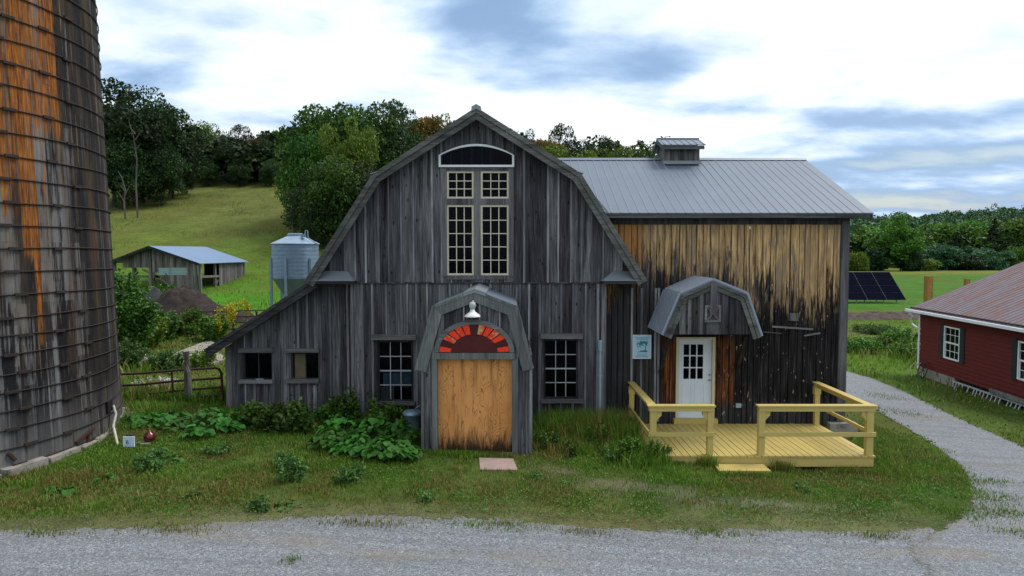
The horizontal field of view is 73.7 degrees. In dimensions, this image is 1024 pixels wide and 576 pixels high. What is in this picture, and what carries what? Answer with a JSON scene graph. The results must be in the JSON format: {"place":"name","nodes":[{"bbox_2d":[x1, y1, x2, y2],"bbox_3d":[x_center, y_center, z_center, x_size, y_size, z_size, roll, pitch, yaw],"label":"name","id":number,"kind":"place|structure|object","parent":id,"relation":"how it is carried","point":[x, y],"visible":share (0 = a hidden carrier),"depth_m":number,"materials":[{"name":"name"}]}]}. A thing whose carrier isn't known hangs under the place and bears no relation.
{"place":"outdoors","nodes":[
{"label":"outdoors","id":0,"kind":"place"},
{"bbox_2d":[0,513,935,575],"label":"gravel road","id":1,"kind":"structure","parent":0,"point":[29,558],"depth_m":9.71,"materials":[{"name":"gravel"}]},
{"bbox_2d":[0,172,1023,544],"bbox_3d":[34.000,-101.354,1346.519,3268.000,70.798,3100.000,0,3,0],"label":"ground","id":2,"kind":"structure","parent":0,"point":[910,284],"depth_m":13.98,"materials":[{"name":"plant"}]},
{"bbox_2d":[0,0,132,479],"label":"silo","id":3,"kind":"object","parent":2,"relation":"on","point":[60,384],"visible":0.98,"depth_m":13.23,"materials":[{"name":"wood"}]},
{"bbox_2d":[121,367,223,400],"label":"pipe gate","id":4,"kind":"structure","parent":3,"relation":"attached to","point":[171,381],"depth_m":17.73,"materials":[{"name":"metal"}]},
{"bbox_2d":[105,123,160,209],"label":"hill tree","id":5,"kind":"object","parent":2,"relation":"on","point":[121,163],"visible":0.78,"depth_m":87.81,"materials":[{"name":"green plant"}]},
{"bbox_2d":[118,335,149,368],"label":"bush","id":6,"kind":"object","parent":2,"relation":"on","point":[128,351],"visible":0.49,"depth_m":21.86,"materials":[{"name":"green plant"}]},
{"bbox_2d":[101,77,172,206],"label":"hill tree","id":7,"kind":"object","parent":2,"relation":"on","point":[111,114],"visible":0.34,"depth_m":89.89,"materials":[{"name":"green plant"}]},
{"bbox_2d":[114,267,160,347],"bbox_3d":[-13.983,0.823,24.636,2.341,3.148,2.108,-3,4,-43],"label":"bush","id":8,"kind":"object","parent":2,"relation":"on","point":[146,316],"visible":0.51,"depth_m":24.37,"materials":[{"name":"green plant"}]},
{"bbox_2d":[117,412,161,428],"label":"broad leaf plant","id":9,"kind":"object","parent":2,"relation":"on","point":[137,420],"visible":0.78,"depth_m":15.17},
{"bbox_2d":[122,312,170,347],"bbox_3d":[-14.331,1.454,26.555,2.287,1.715,2.079,0,3,0],"label":"bush","id":10,"kind":"object","parent":2,"relation":"on","point":[161,326],"visible":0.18,"depth_m":26.24,"materials":[{"name":"green plant"}]},
{"bbox_2d":[131,450,164,474],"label":"leafy weed","id":11,"kind":"object","parent":2,"relation":"on","point":[140,463],"visible":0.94,"depth_m":12.49,"materials":[{"name":"green plant"}]},
{"bbox_2d":[104,85,193,202],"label":"hill tree","id":12,"kind":"object","parent":2,"relation":"on","point":[159,109],"visible":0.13,"depth_m":94.28,"materials":[{"name":"green plant"}]},
{"bbox_2d":[138,138,188,205],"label":"hill tree","id":13,"kind":"object","parent":2,"relation":"on","point":[170,174],"visible":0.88,"depth_m":91.66,"materials":[{"name":"green plant"}]},
{"bbox_2d":[144,348,183,371],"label":"bush","id":14,"kind":"object","parent":2,"relation":"on","point":[173,361],"visible":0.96,"depth_m":21.92,"materials":[{"name":"green plant"}]},
{"bbox_2d":[143,409,191,426],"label":"broad leaf plant","id":15,"kind":"object","parent":2,"relation":"on","point":[165,415],"visible":0.69,"depth_m":15.55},
{"bbox_2d":[155,305,181,340],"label":"bush","id":16,"kind":"object","parent":2,"relation":"on","point":[173,325],"visible":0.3,"depth_m":27.94,"materials":[{"name":"green plant"}]},
{"bbox_2d":[113,246,248,292],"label":"shed","id":17,"kind":"structure","parent":2,"relation":"on","point":[224,267],"depth_m":48.09,"materials":[{"name":"wood"}]},
{"bbox_2d":[155,102,213,198],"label":"hill tree","id":18,"kind":"object","parent":2,"relation":"on","point":[191,145],"visible":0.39,"depth_m":99.19,"materials":[{"name":"green plant"}]},
{"bbox_2d":[155,285,216,316],"bbox_3d":[-17.802,0.914,37.101,4.400,2.187,4.000,0,3,0],"label":"dung heap","id":19,"kind":"object","parent":2,"relation":"on","point":[179,299],"visible":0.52,"depth_m":36.03,"materials":[{"name":"soil"}]},
{"bbox_2d":[182,351,191,401],"bbox_3d":[-8.356,2.461,17.605,0.226,1.668,0.181,0,3,0],"label":"fence post","id":20,"kind":"object","parent":2,"relation":"on","point":[187,380],"visible":0.79,"depth_m":17.53,"materials":[{"name":"grey wood"}]},
{"bbox_2d":[172,306,211,336],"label":"bush","id":21,"kind":"object","parent":2,"relation":"on","point":[193,315],"visible":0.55,"depth_m":29.90,"materials":[{"name":"green plant"}]},
{"bbox_2d":[177,422,215,439],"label":"broad leaf plant","id":22,"kind":"object","parent":2,"relation":"on","point":[197,431],"visible":0.94,"depth_m":14.52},
{"bbox_2d":[177,404,227,427],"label":"broad leaf plant","id":23,"kind":"object","parent":2,"relation":"on","point":[200,414],"visible":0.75,"depth_m":15.40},
{"bbox_2d":[189,345,218,367],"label":"bush","id":24,"kind":"object","parent":2,"relation":"on","point":[195,359],"visible":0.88,"depth_m":22.63,"materials":[{"name":"green plant"}]},
{"bbox_2d":[196,159,221,186],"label":"hill tree","id":25,"kind":"object","parent":2,"relation":"on","point":[211,175],"visible":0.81,"depth_m":111.75,"materials":[{"name":"green plant"}]},
{"bbox_2d":[186,314,232,341],"bbox_3d":[-12.656,1.619,28.594,1.590,1.266,1.692,2,4,37],"label":"bush","id":26,"kind":"object","parent":2,"relation":"on","point":[207,328],"visible":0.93,"depth_m":28.32,"materials":[{"name":"green plant"}]},
{"bbox_2d":[184,304,254,321],"bbox_3d":[-15.631,1.478,36.129,4.600,1.246,3.000,0,3,0],"label":"dung heap","id":27,"kind":"object","parent":2,"relation":"on","point":[207,307],"visible":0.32,"depth_m":35.66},
{"bbox_2d":[213,301,236,337],"bbox_3d":[-12.145,1.411,28.718,0.889,1.718,1.109,2,4,33],"label":"goldenrod","id":28,"kind":"object","parent":2,"relation":"on","point":[231,312],"visible":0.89,"depth_m":28.74,"materials":[{"name":"yellow plant"}]},
{"bbox_2d":[207,410,245,432],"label":"broad leaf plant","id":29,"kind":"object","parent":2,"relation":"on","point":[223,423],"visible":0.88,"depth_m":15.02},
{"bbox_2d":[226,158,252,186],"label":"hill tree","id":30,"kind":"object","parent":2,"relation":"on","point":[236,173],"visible":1,"depth_m":111.43,"materials":[{"name":"green plant"}]},
{"bbox_2d":[223,399,261,431],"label":"bush","id":31,"kind":"object","parent":2,"relation":"on","point":[248,413],"visible":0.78,"depth_m":15.32,"materials":[{"name":"green plant"}]},
{"bbox_2d":[227,124,258,142],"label":"hill tree","id":32,"kind":"object","parent":2,"relation":"on","point":[234,130],"visible":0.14,"depth_m":122.20,"materials":[{"name":"green plant"}]},
{"bbox_2d":[246,493,271,513],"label":"leafy weed","id":33,"kind":"object","parent":2,"relation":"on","point":[257,503],"visible":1,"depth_m":10.86,"materials":[{"name":"green plant"}]},
{"bbox_2d":[258,159,279,186],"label":"hill tree","id":34,"kind":"object","parent":2,"relation":"on","point":[268,174],"visible":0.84,"depth_m":111.35,"materials":[{"name":"green plant"}]},
{"bbox_2d":[251,401,291,434],"bbox_3d":[-5.491,2.945,15.386,0.999,0.706,1.259,-1,3,-18],"label":"bush","id":35,"kind":"object","parent":2,"relation":"on","point":[268,416],"visible":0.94,"depth_m":15.16,"materials":[{"name":"green plant"}]},
{"bbox_2d":[274,451,308,483],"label":"leafy weed","id":36,"kind":"object","parent":2,"relation":"on","point":[292,462],"visible":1,"depth_m":12.24,"materials":[{"name":"green plant"}]},
{"bbox_2d":[269,230,318,305],"bbox_3d":[-10.417,-0.220,33.035,2.367,5.100,2.357,0,3,0],"label":"feed bin","id":37,"kind":"object","parent":2,"relation":"on","point":[293,259],"visible":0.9,"depth_m":32.11,"materials":[{"name":"metal"}]},
{"bbox_2d":[278,394,317,433],"bbox_3d":[-4.927,2.869,15.632,0.882,0.868,1.427,-1,3,-18],"label":"bush","id":38,"kind":"object","parent":2,"relation":"on","point":[302,418],"visible":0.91,"depth_m":15.30,"materials":[{"name":"green plant"}]},
{"bbox_2d":[280,167,317,240],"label":"hill tree","id":39,"kind":"object","parent":2,"relation":"on","point":[291,218],"visible":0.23,"depth_m":69.59,"materials":[{"name":"green plant"}]},
{"bbox_2d":[274,127,328,211],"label":"hill tree","id":40,"kind":"object","parent":2,"relation":"on","point":[306,159],"visible":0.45,"depth_m":73.83,"materials":[{"name":"green plant"}]},
{"bbox_2d":[298,183,345,247],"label":"hill tree","id":41,"kind":"object","parent":2,"relation":"on","point":[325,211],"visible":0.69,"depth_m":66.43,"materials":[{"name":"green plant"}]},
{"bbox_2d":[272,103,377,190],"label":"hill tree","id":42,"kind":"object","parent":2,"relation":"on","point":[305,121],"visible":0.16,"depth_m":76.64,"materials":[{"name":"green plant"}]},
{"bbox_2d":[312,396,343,424],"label":"bush","id":43,"kind":"object","parent":2,"relation":"on","point":[321,413],"visible":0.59,"depth_m":16.04,"materials":[{"name":"green plant"}]},
{"bbox_2d":[308,427,351,449],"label":"broad leaf plant","id":44,"kind":"object","parent":2,"relation":"on","point":[317,440],"visible":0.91,"depth_m":14.13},
{"bbox_2d":[295,153,370,236],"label":"hill tree","id":45,"kind":"object","parent":2,"relation":"on","point":[332,176],"visible":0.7,"depth_m":66.35,"materials":[{"name":"green plant"}]},
{"bbox_2d":[316,413,364,434],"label":"broad leaf plant","id":46,"kind":"object","parent":2,"relation":"on","point":[335,423],"visible":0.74,"depth_m":14.98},
{"bbox_2d":[325,386,363,428],"bbox_3d":[-3.959,2.821,16.026,0.860,0.989,0.792,-1,3,-20],"label":"bush","id":47,"kind":"object","parent":2,"relation":"on","point":[345,407],"visible":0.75,"depth_m":15.88,"materials":[{"name":"green plant"}]},
{"bbox_2d":[327,460,365,487],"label":"leafy weed","id":48,"kind":"object","parent":2,"relation":"on","point":[350,474],"visible":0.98,"depth_m":12.23,"materials":[{"name":"green plant"}]},
{"bbox_2d":[318,116,379,182],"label":"hill tree","id":49,"kind":"object","parent":2,"relation":"on","point":[357,149],"visible":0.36,"depth_m":71.46,"materials":[{"name":"green plant"}]},
{"bbox_2d":[307,99,398,169],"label":"hill tree","id":50,"kind":"object","parent":2,"relation":"on","point":[383,140],"visible":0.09,"depth_m":80.75,"materials":[{"name":"green plant"}]},
{"bbox_2d":[328,433,382,456],"bbox_3d":[-3.195,3.211,14.017,1.041,0.492,1.058,1,3,22],"label":"broad leaf plant","id":51,"kind":"object","parent":2,"relation":"on","point":[351,449],"visible":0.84,"depth_m":13.80,"materials":[{"name":"plant"}]},
{"bbox_2d":[334,160,376,216],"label":"hill tree","id":52,"kind":"object","parent":2,"relation":"on","point":[362,182],"visible":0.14,"depth_m":67.41,"materials":[{"name":"green plant"}]},
{"bbox_2d":[347,394,390,432],"bbox_3d":[-3.295,2.925,15.855,1.115,0.857,1.106,0,3,0],"label":"bush","id":53,"kind":"object","parent":2,"relation":"on","point":[376,410],"visible":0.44,"depth_m":15.86,"materials":[{"name":"green plant"}]},
{"bbox_2d":[346,414,392,441],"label":"broad leaf plant","id":54,"kind":"object","parent":2,"relation":"on","point":[375,423],"visible":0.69,"depth_m":14.75,"materials":[{"name":"plant"}]},
{"bbox_2d":[356,436,400,459],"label":"broad leaf plant","id":55,"kind":"object","parent":2,"relation":"on","point":[385,444],"visible":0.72,"depth_m":13.58,"materials":[{"name":"plant"}]},
{"bbox_2d":[353,102,415,169],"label":"hill tree","id":56,"kind":"object","parent":2,"relation":"on","point":[396,138],"visible":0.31,"depth_m":81.15,"materials":[{"name":"green plant"}]},
{"bbox_2d":[107,92,670,177],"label":"hill woods","id":57,"kind":"object","parent":2,"relation":"on","point":[254,159],"visible":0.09,"depth_m":115.81,"materials":[{"name":"green plant"}]},
{"bbox_2d":[379,401,406,426],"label":"bush","id":58,"kind":"object","parent":2,"relation":"on","point":[395,413],"visible":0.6,"depth_m":15.98,"materials":[{"name":"green plant"}]},
{"bbox_2d":[375,419,420,439],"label":"broad leaf plant","id":59,"kind":"object","parent":2,"relation":"on","point":[402,425],"visible":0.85,"depth_m":14.62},
{"bbox_2d":[381,439,422,460],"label":"broad leaf plant","id":60,"kind":"object","parent":2,"relation":"on","point":[404,449],"visible":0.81,"depth_m":13.58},
{"bbox_2d":[380,98,424,146],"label":"hill tree","id":61,"kind":"object","parent":2,"relation":"on","point":[403,114],"visible":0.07,"depth_m":86.09,"materials":[{"name":"green plant"}]},
{"bbox_2d":[402,405,420,433],"bbox_3d":[-2.307,3.027,15.783,0.450,0.713,0.445,0,3,0],"label":"metal can","id":62,"kind":"object","parent":2,"relation":"on","point":[413,416],"visible":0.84,"depth_m":15.63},
{"bbox_2d":[404,114,447,144],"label":"hill tree","id":63,"kind":"object","parent":2,"relation":"on","point":[429,126],"visible":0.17,"depth_m":89.88,"materials":[{"name":"brown plant"}]},
{"bbox_2d":[0,394,939,494],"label":"tall grass","id":64,"kind":"structure","parent":2,"relation":"on","point":[568,426],"depth_m":14.66,"materials":[{"name":"plant"}]},
{"bbox_2d":[0,403,969,525],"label":"clover","id":65,"kind":"object","parent":2,"relation":"on","point":[565,480],"visible":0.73,"depth_m":11.95,"materials":[{"name":"green plant"}]},
{"bbox_2d":[479,458,517,473],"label":"paving slab","id":66,"kind":"structure","parent":2,"relation":"on","point":[494,464],"depth_m":13.67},
{"bbox_2d":[0,485,1014,575],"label":"loose stones","id":67,"kind":"object","parent":2,"relation":"on","point":[498,533],"visible":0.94,"depth_m":10.42,"materials":[{"name":"gravel"}]},
{"bbox_2d":[13,390,1023,565],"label":"drive tufts","id":68,"kind":"object","parent":2,"relation":"on","point":[711,530],"visible":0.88,"depth_m":11.39,"materials":[{"name":"plant"}]},
{"bbox_2d":[204,104,873,454],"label":"barn","id":69,"kind":"structure","parent":2,"relation":"on","point":[708,275],"depth_m":16.80,"materials":[{"name":"grey wood"}]},
{"bbox_2d":[238,348,273,405],"bbox_3d":[-6.402,2.307,17.136,0.855,1.621,0.260,0,3,0],"label":"window","id":70,"kind":"structure","parent":69,"relation":"in","point":[246,380],"depth_m":17.03,"materials":[{"name":"grey wood"}]},
{"bbox_2d":[284,348,319,411],"bbox_3d":[-5.249,2.313,17.137,0.863,1.608,0.260,0,3,0],"label":"window","id":71,"kind":"structure","parent":69,"relation":"in","point":[300,364],"depth_m":17.15,"materials":[{"name":"grey wood"}]},
{"bbox_2d":[371,334,415,409],"bbox_3d":[-2.898,2.384,16.840,1.102,2.490,0.260,0,3,0],"label":"window","id":72,"kind":"structure","parent":69,"relation":"in","point":[405,378],"depth_m":16.87,"materials":[{"name":"grey wood"}]},
{"bbox_2d":[447,171,473,198],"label":"window","id":73,"kind":"structure","parent":69,"relation":"in","point":[460,184],"depth_m":16.61,"materials":[{"name":"glass"}]},
{"bbox_2d":[447,205,473,274],"bbox_3d":[-1.259,-1.167,16.677,0.657,1.708,0.090,0,3,0],"label":"window","id":74,"kind":"structure","parent":69,"relation":"in","point":[460,218],"depth_m":16.68,"materials":[{"name":"glass"}]},
{"bbox_2d":[439,144,513,166],"bbox_3d":[-0.859,-3.197,16.489,1.823,0.551,0.070,0,3,0],"label":"arched window","id":75,"kind":"structure","parent":69,"relation":"in","point":[470,155],"depth_m":16.49,"materials":[{"name":"glass"}]},
{"bbox_2d":[481,171,508,198],"bbox_3d":[-0.418,-2.505,16.605,0.680,0.663,0.090,0,3,0],"label":"window","id":76,"kind":"structure","parent":69,"relation":"in","point":[494,184],"depth_m":16.61,"materials":[{"name":"glass"}]},
{"bbox_2d":[481,205,508,274],"bbox_3d":[-0.420,-1.167,16.677,0.683,1.708,0.090,0,3,0],"label":"window","id":77,"kind":"structure","parent":69,"relation":"in","point":[494,218],"depth_m":16.68,"materials":[{"name":"glass"}]},
{"bbox_2d":[540,333,583,416],"bbox_3d":[1.224,2.345,16.828,1.058,2.462,0.240,0,3,0],"label":"window","id":78,"kind":"structure","parent":69,"relation":"in","point":[555,400],"depth_m":16.84,"materials":[{"name":"grey wood"}]},
{"bbox_2d":[632,335,650,358],"bbox_3d":[3.281,1.487,17.250,0.466,0.605,0.036,0,3,0],"label":"wall sign","id":79,"kind":"object","parent":69,"relation":"attached to","point":[641,348],"visible":1,"depth_m":17.24,"materials":[{"name":"teal"}]},
{"bbox_2d":[673,334,717,424],"bbox_3d":[4.655,2.108,17.537,1.109,2.670,0.680,0,3,0],"label":"entry door","id":80,"kind":"structure","parent":69,"relation":"in","point":[695,356],"depth_m":17.38,"materials":[{"name":"beige paint"}]},
{"bbox_2d":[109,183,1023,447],"bbox_3d":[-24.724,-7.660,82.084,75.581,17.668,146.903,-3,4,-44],"label":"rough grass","id":81,"kind":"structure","parent":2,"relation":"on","point":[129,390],"depth_m":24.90,"materials":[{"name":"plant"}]},
{"bbox_2d":[548,122,585,157],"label":"hill tree","id":82,"kind":"object","parent":2,"relation":"on","point":[571,142],"visible":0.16,"depth_m":110.02,"materials":[{"name":"green plant"}]},
{"bbox_2d":[540,143,597,157],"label":"hill tree","id":83,"kind":"object","parent":2,"relation":"on","point":[561,151],"visible":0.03,"depth_m":96.12,"materials":[{"name":"green plant"}]},
{"bbox_2d":[617,435,661,463],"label":"bush","id":84,"kind":"object","parent":2,"relation":"on","point":[629,444],"visible":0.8,"depth_m":14.27,"materials":[{"name":"green plant"}]},
{"bbox_2d":[715,464,770,473],"bbox_3d":[4.837,3.843,14.379,1.070,0.130,0.450,0,3,0],"label":"wooden step","id":85,"kind":"object","parent":2,"relation":"on","point":[749,467],"visible":0.5,"depth_m":14.37,"materials":[{"name":"yellow paint"}]},
{"bbox_2d":[628,382,877,467],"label":"deck","id":86,"kind":"structure","parent":2,"relation":"on","point":[815,444],"depth_m":14.74,"materials":[{"name":"yellow paint"}]},
{"bbox_2d":[849,251,869,270],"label":"field shrub","id":87,"kind":"object","parent":2,"relation":"on","point":[857,260],"visible":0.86,"depth_m":193.78,"materials":[{"name":"green plant"}]},
{"bbox_2d":[850,225,876,253],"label":"tree","id":88,"kind":"object","parent":2,"relation":"on","point":[859,237],"visible":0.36,"depth_m":217.85,"materials":[{"name":"green plant"}]},
{"bbox_2d":[847,334,883,353],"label":"verge weed","id":89,"kind":"object","parent":2,"relation":"on","point":[866,344],"visible":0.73,"depth_m":37.11,"materials":[{"name":"green plant"}]},
{"bbox_2d":[860,247,891,270],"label":"field shrub","id":90,"kind":"object","parent":2,"relation":"on","point":[874,255],"visible":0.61,"depth_m":196.84,"materials":[{"name":"green plant"}]},
{"bbox_2d":[849,322,902,334],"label":"verge weed","id":91,"kind":"object","parent":2,"relation":"on","point":[873,330],"visible":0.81,"depth_m":45.81,"materials":[{"name":"green plant"}]},
{"bbox_2d":[848,272,905,302],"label":"solar panels","id":92,"kind":"object","parent":2,"relation":"on","point":[876,286],"visible":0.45,"depth_m":74.54,"materials":[{"name":"black glass"}]},
{"bbox_2d":[861,232,894,266],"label":"tree","id":93,"kind":"object","parent":2,"relation":"on","point":[871,243],"visible":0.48,"depth_m":200.81,"materials":[{"name":"green plant"}]},
{"bbox_2d":[848,311,918,319],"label":"soil bank","id":94,"kind":"structure","parent":2,"relation":"on","point":[878,315],"depth_m":55.75,"materials":[{"name":"soil"}]},
{"bbox_2d":[880,325,917,341],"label":"verge weed","id":95,"kind":"object","parent":2,"relation":"on","point":[897,332],"visible":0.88,"depth_m":41.86,"materials":[{"name":"green plant"}]},
{"bbox_2d":[882,340,917,357],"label":"verge weed","id":96,"kind":"object","parent":2,"relation":"on","point":[912,347],"visible":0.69,"depth_m":35.93,"materials":[{"name":"green plant"}]},
{"bbox_2d":[876,211,925,270],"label":"tree","id":97,"kind":"object","parent":2,"relation":"on","point":[897,230],"visible":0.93,"depth_m":195.57,"materials":[{"name":"green plant"}]},
{"bbox_2d":[894,252,927,270],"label":"field shrub","id":98,"kind":"object","parent":2,"relation":"on","point":[912,262],"visible":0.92,"depth_m":194.99,"materials":[{"name":"green plant"}]},
{"bbox_2d":[846,371,1023,575],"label":"gravel drive","id":99,"kind":"structure","parent":2,"relation":"on","point":[986,454],"depth_m":14.05,"materials":[{"name":"gravel"}]},
{"bbox_2d":[850,203,1023,246],"bbox_3d":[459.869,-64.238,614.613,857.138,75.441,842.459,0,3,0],"label":"forest","id":100,"kind":"object","parent":2,"relation":"on","point":[1003,214],"visible":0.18,"depth_m":786.17,"materials":[{"name":"green plant"}]},
{"bbox_2d":[918,243,968,269],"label":"field shrub","id":101,"kind":"object","parent":2,"relation":"on","point":[943,254],"visible":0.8,"depth_m":201.94,"materials":[{"name":"green plant"}]},
{"bbox_2d":[919,222,989,248],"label":"tree","id":102,"kind":"object","parent":2,"relation":"on","point":[945,229],"visible":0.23,"depth_m":246.44,"materials":[{"name":"green plant"}]},
{"bbox_2d":[905,261,1023,409],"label":"red house","id":103,"kind":"structure","parent":2,"relation":"on","point":[970,336],"depth_m":26.92,"materials":[{"name":"paint"}]},
{"bbox_2d":[943,326,959,361],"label":"window","id":104,"kind":"structure","parent":103,"relation":"in","point":[951,343],"depth_m":28.04,"materials":[{"name":"white paint"}]},
{"bbox_2d":[949,253,987,270],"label":"field shrub","id":105,"kind":"object","parent":2,"relation":"on","point":[970,263],"visible":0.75,"depth_m":200.31,"materials":[{"name":"green plant"}]},
{"bbox_2d":[948,222,996,249],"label":"tree","id":106,"kind":"object","parent":2,"relation":"on","point":[966,235],"visible":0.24,"depth_m":247.31,"materials":[{"name":"green plant"}]},
{"bbox_2d":[971,248,1015,269],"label":"field shrub","id":107,"kind":"object","parent":2,"relation":"on","point":[995,261],"visible":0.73,"depth_m":203.27,"materials":[{"name":"green plant"}]},
{"bbox_2d":[980,217,1008,251],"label":"pine tree","id":108,"kind":"object","parent":2,"relation":"on","point":[990,237],"visible":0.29,"depth_m":238.77,"materials":[{"name":"green plant"}]},
{"bbox_2d":[983,217,1023,254],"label":"tree","id":109,"kind":"object","parent":2,"relation":"on","point":[1015,226],"visible":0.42,"depth_m":255.00,"materials":[{"name":"green plant"}]},
{"bbox_2d":[96,0,1023,217],"label":"sky","id":110,"kind":"structure","parent":0,"point":[913,107],"materials":[{"name":"white"}]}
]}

